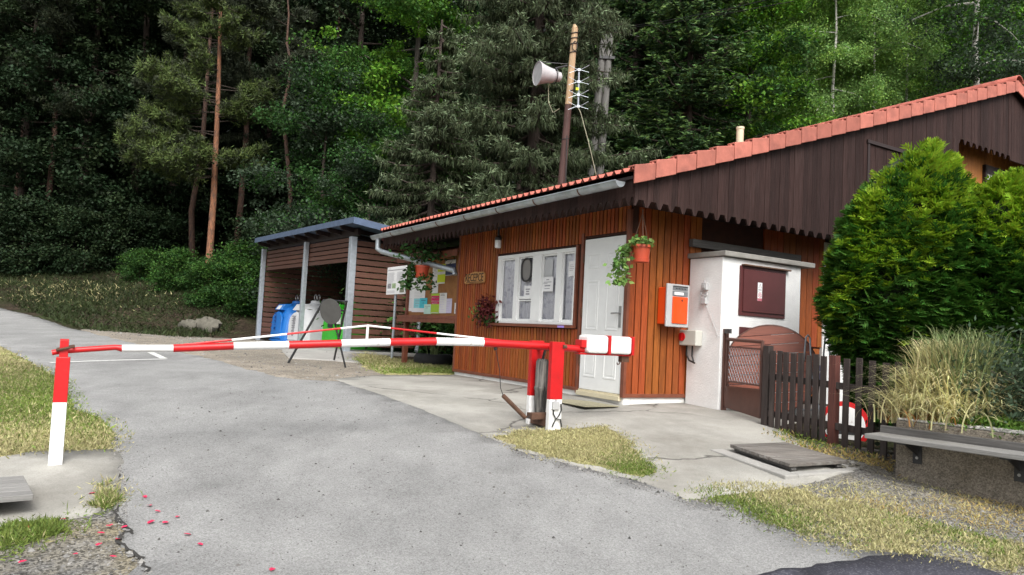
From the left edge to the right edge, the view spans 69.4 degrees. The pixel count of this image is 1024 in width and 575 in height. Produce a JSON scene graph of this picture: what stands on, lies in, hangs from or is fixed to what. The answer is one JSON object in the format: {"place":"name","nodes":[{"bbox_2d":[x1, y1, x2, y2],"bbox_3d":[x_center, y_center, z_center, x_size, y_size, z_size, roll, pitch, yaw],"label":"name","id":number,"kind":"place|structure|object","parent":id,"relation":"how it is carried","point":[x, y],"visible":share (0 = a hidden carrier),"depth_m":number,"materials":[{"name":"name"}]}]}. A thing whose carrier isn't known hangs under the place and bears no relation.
{"place":"outdoors","nodes":[
{"label":"outdoors","id":0,"kind":"place"},
{"bbox_2d":[0,346,134,458],"bbox_3d":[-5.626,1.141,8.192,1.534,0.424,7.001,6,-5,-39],"label":"lawn grass","id":1,"kind":"structure","parent":0,"point":[38,404],"depth_m":6.78,"materials":[{"name":"green plant"}]},
{"bbox_2d":[0,233,893,475],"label":"ground","id":2,"kind":"structure","parent":0,"point":[245,326],"depth_m":23.81,"materials":[{"name":"soil"}]},
{"bbox_2d":[0,188,84,275],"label":"understory bush","id":3,"kind":"object","parent":2,"relation":"on","point":[27,211],"visible":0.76,"depth_m":31.08,"materials":[{"name":"green plant"}]},
{"bbox_2d":[0,202,115,270],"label":"understory bush","id":4,"kind":"object","parent":2,"relation":"on","point":[33,235],"visible":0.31,"depth_m":31.66,"materials":[{"name":"green plant"}]},
{"bbox_2d":[0,0,121,255],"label":"scots pine","id":5,"kind":"object","parent":2,"relation":"on","point":[60,19],"visible":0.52,"depth_m":33.20,"materials":[{"name":"green plant"}]},
{"bbox_2d":[0,449,123,525],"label":"concrete pad","id":6,"kind":"object","parent":2,"relation":"on","point":[53,488],"visible":0.67,"depth_m":5.06,"materials":[{"name":"grey concrete"}]},
{"bbox_2d":[0,476,32,502],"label":"bench","id":7,"kind":"object","parent":6,"relation":"on","point":[14,488],"visible":1,"depth_m":4.43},
{"bbox_2d":[48,339,74,465],"bbox_3d":[-3.311,0.866,5.423,0.120,0.975,0.108,5,-4,-30],"label":"barrier rest post","id":8,"kind":"object","parent":6,"relation":"on","point":[59,410],"visible":0.92,"depth_m":5.39,"materials":[{"name":"metal"}]},
{"bbox_2d":[51,325,634,430],"bbox_3d":[-1.083,0.867,6.768,5.362,1.067,0.470,5,-4,-30],"label":"boom barrier","id":9,"kind":"object","parent":8,"relation":"on","point":[545,382],"visible":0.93,"depth_m":7.37,"materials":[{"name":"red metal"}]},
{"bbox_2d":[0,0,131,260],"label":"tree","id":10,"kind":"object","parent":2,"relation":"on","point":[9,118],"visible":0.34,"depth_m":33.96,"materials":[{"name":"green plant"}]},
{"bbox_2d":[0,489,139,574],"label":"gravel","id":11,"kind":"structure","parent":2,"relation":"on","point":[56,553],"depth_m":3.85,"materials":[{"name":"grey gravel"}]},
{"bbox_2d":[0,510,92,561],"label":"pad edge grass","id":12,"kind":"structure","parent":11,"relation":"on","point":[21,533],"depth_m":4.09,"materials":[{"name":"green plant"}]},
{"bbox_2d":[63,472,143,517],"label":"grass tuft","id":13,"kind":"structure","parent":11,"relation":"on","point":[105,496],"depth_m":4.70,"materials":[{"name":"green plant"}]},
{"bbox_2d":[0,2,140,245],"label":"tree","id":14,"kind":"object","parent":2,"relation":"on","point":[21,24],"visible":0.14,"depth_m":36.03,"materials":[{"name":"green plant"}]},
{"bbox_2d":[13,200,149,274],"bbox_3d":[-18.277,-1.880,32.065,4.142,3.599,4.582,1,-4,24],"label":"understory bush","id":15,"kind":"object","parent":2,"relation":"on","point":[86,255],"visible":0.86,"depth_m":31.44,"materials":[{"name":"green plant"}]},
{"bbox_2d":[0,0,175,252],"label":"tree","id":16,"kind":"object","parent":2,"relation":"on","point":[83,178],"visible":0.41,"depth_m":33.32,"materials":[{"name":"green plant"}]},
{"bbox_2d":[0,0,229,248],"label":"tree","id":17,"kind":"object","parent":2,"relation":"on","point":[105,144],"visible":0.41,"depth_m":33.70,"materials":[{"name":"green plant"}]},
{"bbox_2d":[64,200,166,269],"bbox_3d":[-17.564,-2.145,32.994,4.142,3.599,4.582,1,-4,30],"label":"understory bush","id":18,"kind":"object","parent":2,"relation":"on","point":[119,213],"visible":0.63,"depth_m":32.51,"materials":[{"name":"green plant"}]},
{"bbox_2d":[113,247,163,283],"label":"bank shrub","id":19,"kind":"object","parent":2,"relation":"on","point":[141,258],"visible":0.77,"depth_m":29.34,"materials":[{"name":"green plant"}]},
{"bbox_2d":[0,252,298,336],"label":"bank undergrowth","id":20,"kind":"object","parent":2,"relation":"on","point":[62,314],"visible":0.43,"depth_m":24.98,"materials":[{"name":"green plant"}]},
{"bbox_2d":[95,197,203,262],"bbox_3d":[-16.846,-2.429,34.614,4.582,3.599,4.142,1,-4,29],"label":"understory bush","id":21,"kind":"object","parent":2,"relation":"on","point":[156,210],"visible":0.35,"depth_m":34.28,"materials":[{"name":"green plant"}]},
{"bbox_2d":[140,243,200,292],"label":"bank shrub","id":22,"kind":"object","parent":2,"relation":"on","point":[174,259],"visible":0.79,"depth_m":26.87,"materials":[{"name":"green plant"}]},
{"bbox_2d":[78,0,294,250],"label":"tree","id":23,"kind":"object","parent":2,"relation":"on","point":[199,207],"visible":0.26,"depth_m":35.59,"materials":[{"name":"green plant"}]},
{"bbox_2d":[112,0,281,262],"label":"scots pine","id":24,"kind":"object","parent":2,"relation":"on","point":[176,78],"visible":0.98,"depth_m":28.82,"materials":[{"name":"green plant"}]},
{"bbox_2d":[127,0,267,256],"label":"scots pine","id":25,"kind":"object","parent":2,"relation":"on","point":[231,137],"visible":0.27,"depth_m":33.12,"materials":[{"name":"green plant"}]},
{"bbox_2d":[171,258,233,308],"bbox_3d":[-10.382,-0.060,25.186,2.376,1.966,2.380,3,-4,4],"label":"bank shrub","id":26,"kind":"object","parent":2,"relation":"on","point":[202,296],"visible":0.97,"depth_m":24.93,"materials":[{"name":"green plant"}]},
{"bbox_2d":[80,329,384,380],"bbox_3d":[-5.598,1.361,16.065,5.258,0.416,12.770,6,-5,-39],"label":"gravel strip","id":27,"kind":"object","parent":2,"relation":"on","point":[281,359],"visible":0.39,"depth_m":13.26,"materials":[{"name":"beige gravel"}]},
{"bbox_2d":[287,299,347,367],"bbox_3d":[-3.177,0.836,13.566,1.077,1.190,1.672,2,-4,16],"label":"portable sign","id":28,"kind":"object","parent":27,"relation":"on","point":[330,311],"visible":0.93,"depth_m":12.83,"materials":[{"name":"metal"}]},
{"bbox_2d":[187,234,277,304],"bbox_3d":[-9.677,-0.466,26.422,3.462,2.860,3.455,3,-4,4],"label":"bank shrub","id":29,"kind":"object","parent":2,"relation":"on","point":[232,249],"visible":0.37,"depth_m":25.92,"materials":[{"name":"green plant"}]},
{"bbox_2d":[191,0,297,247],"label":"scots pine","id":30,"kind":"object","parent":2,"relation":"on","point":[237,56],"visible":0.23,"depth_m":34.03,"materials":[{"name":"green plant"}]},
{"bbox_2d":[207,253,291,317],"bbox_3d":[-8.761,0.037,25.067,3.029,2.502,3.023,5,-4,-28],"label":"bank shrub","id":31,"kind":"object","parent":2,"relation":"on","point":[252,267],"visible":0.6,"depth_m":24.69,"materials":[{"name":"green plant"}]},
{"bbox_2d":[211,208,317,279],"bbox_3d":[-10.107,-1.389,30.082,4.582,3.599,4.142,2,-4,21],"label":"understory bush","id":32,"kind":"object","parent":2,"relation":"on","point":[247,233],"visible":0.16,"depth_m":29.76,"materials":[{"name":"green plant"}]},
{"bbox_2d":[191,0,366,228],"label":"tree","id":33,"kind":"object","parent":2,"relation":"on","point":[224,182],"visible":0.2,"depth_m":37.54,"materials":[{"name":"green plant"}]},
{"bbox_2d":[236,0,330,303],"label":"crooked pine","id":34,"kind":"object","parent":2,"relation":"on","point":[280,22],"visible":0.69,"depth_m":26.66,"materials":[{"name":"green plant"}]},
{"bbox_2d":[227,0,351,242],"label":"wood spruce","id":35,"kind":"object","parent":2,"relation":"on","point":[277,195],"visible":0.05,"depth_m":40.34,"materials":[{"name":"green plant"}]},
{"bbox_2d":[225,44,409,312],"bbox_3d":[-6.276,-3.177,25.943,6.357,10.192,7.636,1,-4,33],"label":"grey green tree","id":36,"kind":"object","parent":2,"relation":"on","point":[315,212],"visible":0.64,"depth_m":24.58,"materials":[{"name":"green plant"}]},
{"bbox_2d":[281,348,359,362],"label":"concrete ramp","id":37,"kind":"structure","parent":2,"relation":"on","point":[326,354],"depth_m":15.53,"materials":[{"name":"grey concrete"}]},
{"bbox_2d":[280,0,375,267],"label":"scots pine","id":38,"kind":"object","parent":2,"relation":"on","point":[318,26],"visible":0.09,"depth_m":35.74,"materials":[{"name":"green plant"}]},
{"bbox_2d":[285,106,418,297],"bbox_3d":[-5.032,-1.907,24.155,5.956,7.950,4.958,0,-4,37],"label":"grey green tree","id":39,"kind":"object","parent":2,"relation":"on","point":[365,164],"visible":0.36,"depth_m":23.44,"materials":[{"name":"green plant"}]},
{"bbox_2d":[255,217,452,356],"bbox_3d":[-4.468,0.298,20.488,3.440,3.400,7.288,6,-4,-37],"label":"recycling shelter","id":40,"kind":"object","parent":2,"relation":"on","point":[343,240],"visible":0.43,"depth_m":18.65,"materials":[{"name":"wood"}]},
{"bbox_2d":[269,295,299,340],"bbox_3d":[-6.587,0.944,22.620,1.330,1.449,1.410,6,-4,-37],"label":"recycling bin","id":41,"kind":"object","parent":40,"relation":"on","point":[281,318],"visible":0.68,"depth_m":22.11,"materials":[{"name":"blue plastic"}]},
{"bbox_2d":[287,294,323,340],"bbox_3d":[-5.688,0.918,21.434,1.324,1.449,1.427,6,-4,-37],"label":"recycling bin","id":42,"kind":"object","parent":40,"relation":"on","point":[313,305],"visible":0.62,"depth_m":20.86,"materials":[{"name":"white plastic"}]},
{"bbox_2d":[322,296,382,349],"bbox_3d":[-4.199,0.875,19.462,1.321,1.449,1.410,6,-4,-37],"label":"recycling bin","id":43,"kind":"object","parent":40,"relation":"on","point":[330,335],"visible":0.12,"depth_m":18.93,"materials":[{"name":"green plastic"}]},
{"bbox_2d":[257,0,468,265],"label":"tree","id":44,"kind":"object","parent":2,"relation":"on","point":[322,6],"visible":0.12,"depth_m":33.87,"materials":[{"name":"green plant"}]},
{"bbox_2d":[294,0,450,218],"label":"tree","id":45,"kind":"object","parent":2,"relation":"on","point":[378,36],"visible":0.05,"depth_m":35.70,"materials":[{"name":"green plant"}]},
{"bbox_2d":[307,246,454,353],"bbox_3d":[-2.501,0.466,19.326,4.328,3.575,4.319,1,-4,29],"label":"bank shrub","id":46,"kind":"object","parent":2,"relation":"on","point":[424,349],"visible":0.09,"depth_m":18.32,"materials":[{"name":"green plant"}]},
{"bbox_2d":[276,0,504,221],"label":"lime tree","id":47,"kind":"object","parent":2,"relation":"on","point":[390,63],"visible":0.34,"depth_m":26.90,"materials":[{"name":"green plant"}]},
{"bbox_2d":[325,84,460,219],"bbox_3d":[-4.166,-2.305,24.646,4.538,8.267,5.858,5,-4,-25],"label":"hazel branch tree","id":48,"kind":"object","parent":2,"relation":"on","point":[393,110],"visible":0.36,"depth_m":24.26,"materials":[{"name":"green plant"}]},
{"bbox_2d":[347,350,454,374],"bbox_3d":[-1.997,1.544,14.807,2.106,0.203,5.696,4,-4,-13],"label":"lawn strip","id":49,"kind":"object","parent":2,"relation":"on","point":[425,372],"visible":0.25,"depth_m":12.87,"materials":[{"name":"plant"}]},
{"bbox_2d":[386,265,406,357],"bbox_3d":[-2.592,0.618,16.463,0.082,2.176,1.075,5,-4,-32],"label":"info board","id":50,"kind":"object","parent":49,"relation":"on","point":[394,275],"visible":0.92,"depth_m":16.52,"materials":[{"name":"metal"}]},
{"bbox_2d":[414,345,451,365],"bbox_3d":[-1.662,1.361,15.653,0.820,0.574,0.816,5,-4,-32],"label":"tyre planter","id":51,"kind":"object","parent":49,"relation":"on","point":[434,358],"visible":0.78,"depth_m":15.34,"materials":[{"name":"rubber"}]},
{"bbox_2d":[355,20,488,337],"bbox_3d":[-2.241,-3.019,21.707,5.651,10.000,6.256,2,-4,15],"label":"blue spruce","id":52,"kind":"object","parent":2,"relation":"on","point":[434,187],"visible":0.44,"depth_m":21.66,"materials":[{"name":"green plant"}]},
{"bbox_2d":[397,246,458,362],"bbox_3d":[-1.546,0.464,14.278,0.445,2.510,2.669,5,-4,-32],"label":"notice board","id":53,"kind":"object","parent":2,"relation":"on","point":[449,287],"visible":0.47,"depth_m":14.08,"materials":[{"name":"brown wood"}]},
{"bbox_2d":[346,0,517,194],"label":"tree","id":54,"kind":"object","parent":2,"relation":"on","point":[372,14],"visible":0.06,"depth_m":35.48,"materials":[{"name":"green plant"}]},
{"bbox_2d":[365,0,662,311],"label":"blue spruce","id":55,"kind":"object","parent":2,"relation":"on","point":[529,146],"visible":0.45,"depth_m":22.39,"materials":[{"name":"green plant"}]},
{"bbox_2d":[449,0,605,191],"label":"tree","id":56,"kind":"object","parent":2,"relation":"on","point":[517,186],"visible":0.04,"depth_m":35.65,"materials":[{"name":"green plant"}]},
{"bbox_2d":[558,24,578,184],"bbox_3d":[1.169,-2.249,17.946,0.527,8.524,0.306,3,-4,0],"label":"loudspeaker pole","id":57,"kind":"object","parent":2,"relation":"on","point":[573,44],"visible":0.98,"depth_m":18.04,"materials":[{"name":"brown wood"}]},
{"bbox_2d":[532,61,567,111],"bbox_3d":[0.949,-4.900,18.079,0.776,1.241,0.593,4,-4,-22],"label":"loudspeaker","id":58,"kind":"object","parent":57,"relation":"attached to","point":[543,73],"visible":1,"depth_m":17.95,"materials":[{"name":"metal"}]},
{"bbox_2d":[494,427,655,476],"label":"grass island","id":59,"kind":"structure","parent":2,"relation":"on","point":[567,457],"depth_m":6.65,"materials":[{"name":"plant"}]},
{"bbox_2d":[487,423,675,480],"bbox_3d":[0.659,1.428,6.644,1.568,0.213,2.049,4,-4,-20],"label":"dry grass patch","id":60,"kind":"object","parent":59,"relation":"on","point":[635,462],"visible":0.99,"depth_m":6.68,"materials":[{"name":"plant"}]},
{"bbox_2d":[587,28,614,176],"bbox_3d":[2.812,-3.684,25.276,1.000,11.000,0.305,3,-4,0],"label":"twin pole","id":61,"kind":"object","parent":2,"relation":"on","point":[605,62],"visible":0.14,"depth_m":25.36,"materials":[{"name":"wood"}]},
{"bbox_2d":[570,0,695,175],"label":"silver fir","id":62,"kind":"object","parent":2,"relation":"on","point":[639,11],"visible":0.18,"depth_m":29.01,"materials":[{"name":"green plant"}]},
{"bbox_2d":[569,0,804,159],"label":"tree","id":63,"kind":"object","parent":2,"relation":"on","point":[772,117],"depth_m":31.96,"materials":[{"name":"green plant"}]},
{"bbox_2d":[608,0,767,169],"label":"silver fir","id":64,"kind":"object","parent":2,"relation":"on","point":[694,76],"visible":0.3,"depth_m":25.24,"materials":[{"name":"green plant"}]},
{"bbox_2d":[370,75,1023,404],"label":"reception house","id":65,"kind":"structure","parent":2,"relation":"on","point":[788,195],"depth_m":10.16,"materials":[{"name":"brown wood"}]},
{"bbox_2d":[388,238,454,292],"bbox_3d":[-1.570,-0.495,13.668,1.322,1.246,0.983,1,-4,32],"label":"hanging pot","id":66,"kind":"object","parent":65,"relation":"hanging from","point":[419,272],"visible":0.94,"depth_m":13.55,"materials":[{"name":"ceramic"}]},
{"bbox_2d":[468,293,501,327],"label":"sill plant","id":67,"kind":"object","parent":65,"relation":"on","point":[485,316],"visible":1,"depth_m":11.91,"materials":[{"name":"red plant"}]},
{"bbox_2d":[502,260,514,317],"bbox_3d":[-0.014,0.057,11.669,0.047,1.000,0.490,5,-4,-32],"label":"net curtain","id":68,"kind":"object","parent":65,"relation":"hanging from","point":[508,288],"visible":0.65,"depth_m":11.74,"materials":[{"name":"fabric"}]},
{"bbox_2d":[487,247,575,328],"bbox_3d":[0.268,0.030,11.090,0.127,1.118,2.350,5,-4,-32],"label":"window","id":69,"kind":"structure","parent":65,"relation":"in","point":[524,270],"depth_m":10.95,"materials":[{"name":"white paint"}]},
{"bbox_2d":[543,256,556,318],"bbox_3d":[0.584,0.039,10.701,0.047,0.980,0.465,5,-4,-32],"label":"net curtain","id":70,"kind":"object","parent":65,"relation":"hanging from","point":[549,304],"visible":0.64,"depth_m":10.74,"materials":[{"name":"fabric"}]},
{"bbox_2d":[563,254,574,319],"bbox_3d":[0.829,0.017,10.307,0.048,1.000,0.375,5,-4,-32],"label":"net curtain","id":71,"kind":"object","parent":65,"relation":"hanging from","point":[568,296],"visible":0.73,"depth_m":10.37,"materials":[{"name":"fabric"}]},
{"bbox_2d":[578,235,626,393],"bbox_3d":[1.153,0.340,9.606,0.110,1.995,0.854,5,-4,-32],"label":"door","id":72,"kind":"structure","parent":65,"relation":"in","point":[603,304],"depth_m":9.62,"materials":[{"name":"white paint"}]},
{"bbox_2d":[602,209,654,286],"bbox_3d":[1.372,-0.462,8.673,0.612,0.942,0.388,3,-4,0],"label":"hanging pot","id":73,"kind":"object","parent":65,"relation":"hanging from","point":[639,248],"visible":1,"depth_m":8.61,"materials":[{"name":"ceramic"}]},
{"bbox_2d":[657,283,689,327],"bbox_3d":[2.066,0.234,9.459,0.390,0.545,0.207,5,-4,-32],"label":"letterbox","id":74,"kind":"object","parent":65,"relation":"attached to","point":[673,305],"visible":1,"depth_m":9.37,"materials":[{"name":"orange paint"}]},
{"bbox_2d":[671,296,687,323],"bbox_3d":[2.133,0.291,9.393,0.260,0.340,0.024,5,-4,-32],"label":"letterbox door","id":75,"kind":"structure","parent":74,"relation":"in","point":[679,304],"depth_m":9.38,"materials":[{"name":"orange paint"}]},
{"bbox_2d":[636,0,840,145],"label":"dark maple","id":76,"kind":"object","parent":2,"relation":"on","point":[764,54],"visible":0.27,"depth_m":26.67,"materials":[{"name":"green plant"}]},
{"bbox_2d":[685,250,814,409],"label":"meter pillar","id":77,"kind":"structure","parent":2,"relation":"on","point":[732,278],"depth_m":9.49,"materials":[{"name":"white paint"}]},
{"bbox_2d":[679,330,701,363],"bbox_3d":[2.278,0.766,9.567,0.150,0.432,0.340,5,-4,-32],"label":"electrical box","id":78,"kind":"object","parent":77,"relation":"attached to","point":[687,338],"visible":1,"depth_m":9.50,"materials":[{"name":"white plastic"}]},
{"bbox_2d":[720,329,763,418],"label":"garden gate","id":79,"kind":"structure","parent":77,"relation":"attached to","point":[744,400],"depth_m":8.81,"materials":[{"name":"brown metal"}]},
{"bbox_2d":[732,0,892,136],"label":"silver birch","id":80,"kind":"object","parent":2,"relation":"on","point":[823,43],"visible":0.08,"depth_m":33.21,"materials":[{"name":"green plant"}]},
{"bbox_2d":[761,345,914,461],"bbox_3d":[3.277,1.161,7.534,0.092,1.068,1.805,5,-4,-30],"label":"picket fence","id":81,"kind":"object","parent":2,"relation":"on","point":[833,384],"visible":0.66,"depth_m":7.63,"materials":[{"name":"brown wood"}]},
{"bbox_2d":[758,0,919,129],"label":"silver birch","id":82,"kind":"object","parent":2,"relation":"on","point":[846,53],"visible":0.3,"depth_m":30.14,"materials":[{"name":"green plant"}]},
{"bbox_2d":[766,0,964,124],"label":"silver birch","id":83,"kind":"object","parent":2,"relation":"on","point":[926,88],"visible":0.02,"depth_m":33.38,"materials":[{"name":"green plant"}]},
{"bbox_2d":[801,0,944,119],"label":"silver birch","id":84,"kind":"object","parent":2,"relation":"on","point":[874,81],"visible":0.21,"depth_m":31.29,"materials":[{"name":"green plant"}]},
{"bbox_2d":[811,136,988,427],"bbox_3d":[4.399,0.017,8.399,1.977,3.566,1.634,3,-4,0],"label":"thuja","id":85,"kind":"object","parent":2,"relation":"on","point":[897,242],"visible":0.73,"depth_m":7.95,"materials":[{"name":"green plant"}]},
{"bbox_2d":[829,0,970,113],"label":"silver birch","id":86,"kind":"object","parent":2,"relation":"on","point":[921,66],"visible":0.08,"depth_m":33.10,"materials":[{"name":"green plant"}]},
{"bbox_2d":[869,0,998,105],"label":"tree","id":87,"kind":"object","parent":2,"relation":"on","point":[946,37],"visible":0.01,"depth_m":37.28,"materials":[{"name":"green plant"}]},
{"bbox_2d":[859,0,1023,95],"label":"white birch","id":88,"kind":"object","parent":2,"relation":"on","point":[974,66],"visible":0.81,"depth_m":29.40,"materials":[{"name":"green plant"}]},
{"bbox_2d":[941,166,1023,418],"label":"thuja","id":89,"kind":"object","parent":2,"relation":"on","point":[999,245],"visible":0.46,"depth_m":7.66,"materials":[{"name":"green plant"}]},
{"bbox_2d":[0,308,898,574],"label":"road","id":90,"kind":"structure","parent":0,"point":[145,396],"depth_m":5.14,"materials":[{"name":"grey asphalt"}]},
{"bbox_2d":[125,381,859,574],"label":"road grit","id":91,"kind":"object","parent":90,"relation":"on","point":[629,537],"visible":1,"depth_m":5.11,"materials":[{"name":"grey gravel"}]},
{"bbox_2d":[498,439,845,553],"bbox_3d":[0.915,1.504,5.685,3.307,0.226,0.302,0,-5,44],"label":"edge grit","id":92,"kind":"object","parent":90,"relation":"on","point":[640,482],"visible":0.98,"depth_m":5.39,"materials":[{"name":"gravel"}]},
{"bbox_2d":[758,554,1001,574],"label":"road patch","id":93,"kind":"object","parent":90,"relation":"on","point":[899,564],"visible":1,"depth_m":4.24,"materials":[{"name":"grey asphalt"}]},
{"bbox_2d":[335,374,840,499],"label":"concrete path","id":94,"kind":"structure","parent":0,"point":[684,438],"depth_m":7.89,"materials":[{"name":"grey concrete"}]},
{"bbox_2d":[724,325,814,412],"bbox_3d":[3.187,1.011,9.123,1.095,1.109,0.396,2,-4,19],"label":"round table top","id":95,"kind":"object","parent":94,"relation":"on","point":[795,340],"visible":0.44,"depth_m":9.08,"materials":[{"name":"brown wood"}]},
{"bbox_2d":[711,442,858,479],"bbox_3d":[2.478,1.579,6.628,1.001,0.235,0.965,5,-4,-23],"label":"inspection cover","id":96,"kind":"object","parent":94,"relation":"on","point":[786,455],"visible":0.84,"depth_m":6.49,"materials":[{"name":"concrete"}]},
{"bbox_2d":[693,440,1023,574],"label":"gravel verge","id":97,"kind":"structure","parent":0,"point":[857,473],"depth_m":5.59,"materials":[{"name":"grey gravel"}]},
{"bbox_2d":[761,428,900,475],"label":"fence foot litter","id":98,"kind":"object","parent":97,"relation":"on","point":[853,455],"visible":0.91,"depth_m":7.11,"materials":[{"name":"plant"}]},
{"bbox_2d":[671,478,1023,574],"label":"verge grass","id":99,"kind":"structure","parent":97,"relation":"on","point":[1000,548],"depth_m":4.95,"materials":[{"name":"plant"}]},
{"bbox_2d":[786,471,1023,535],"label":"straw litter","id":100,"kind":"object","parent":97,"relation":"on","point":[956,510],"visible":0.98,"depth_m":5.52,"materials":[{"name":"beige plant"}]},
{"bbox_2d":[895,417,1023,507],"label":"concrete planter","id":101,"kind":"object","parent":97,"relation":"on","point":[987,477],"visible":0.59,"depth_m":5.94,"materials":[{"name":"concrete"}]},
{"bbox_2d":[838,324,1023,437],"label":"ornamental grass","id":102,"kind":"object","parent":101,"relation":"in","point":[917,398],"depth_m":6.27,"materials":[{"name":"plant"}]},
{"bbox_2d":[864,425,1023,481],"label":"plank bench","id":103,"kind":"object","parent":101,"relation":"attached to","point":[914,441],"visible":1,"depth_m":5.86,"materials":[{"name":"wood"}]},
{"bbox_2d":[927,306,1023,437],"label":"planter shrub","id":104,"kind":"object","parent":101,"relation":"in","point":[1016,371],"visible":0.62,"depth_m":5.99,"materials":[{"name":"green plant"}]},
{"bbox_2d":[927,414,1023,438],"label":"creeping plant","id":105,"kind":"object","parent":101,"relation":"in","point":[1012,424],"visible":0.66,"depth_m":5.88,"materials":[{"name":"green plant"}]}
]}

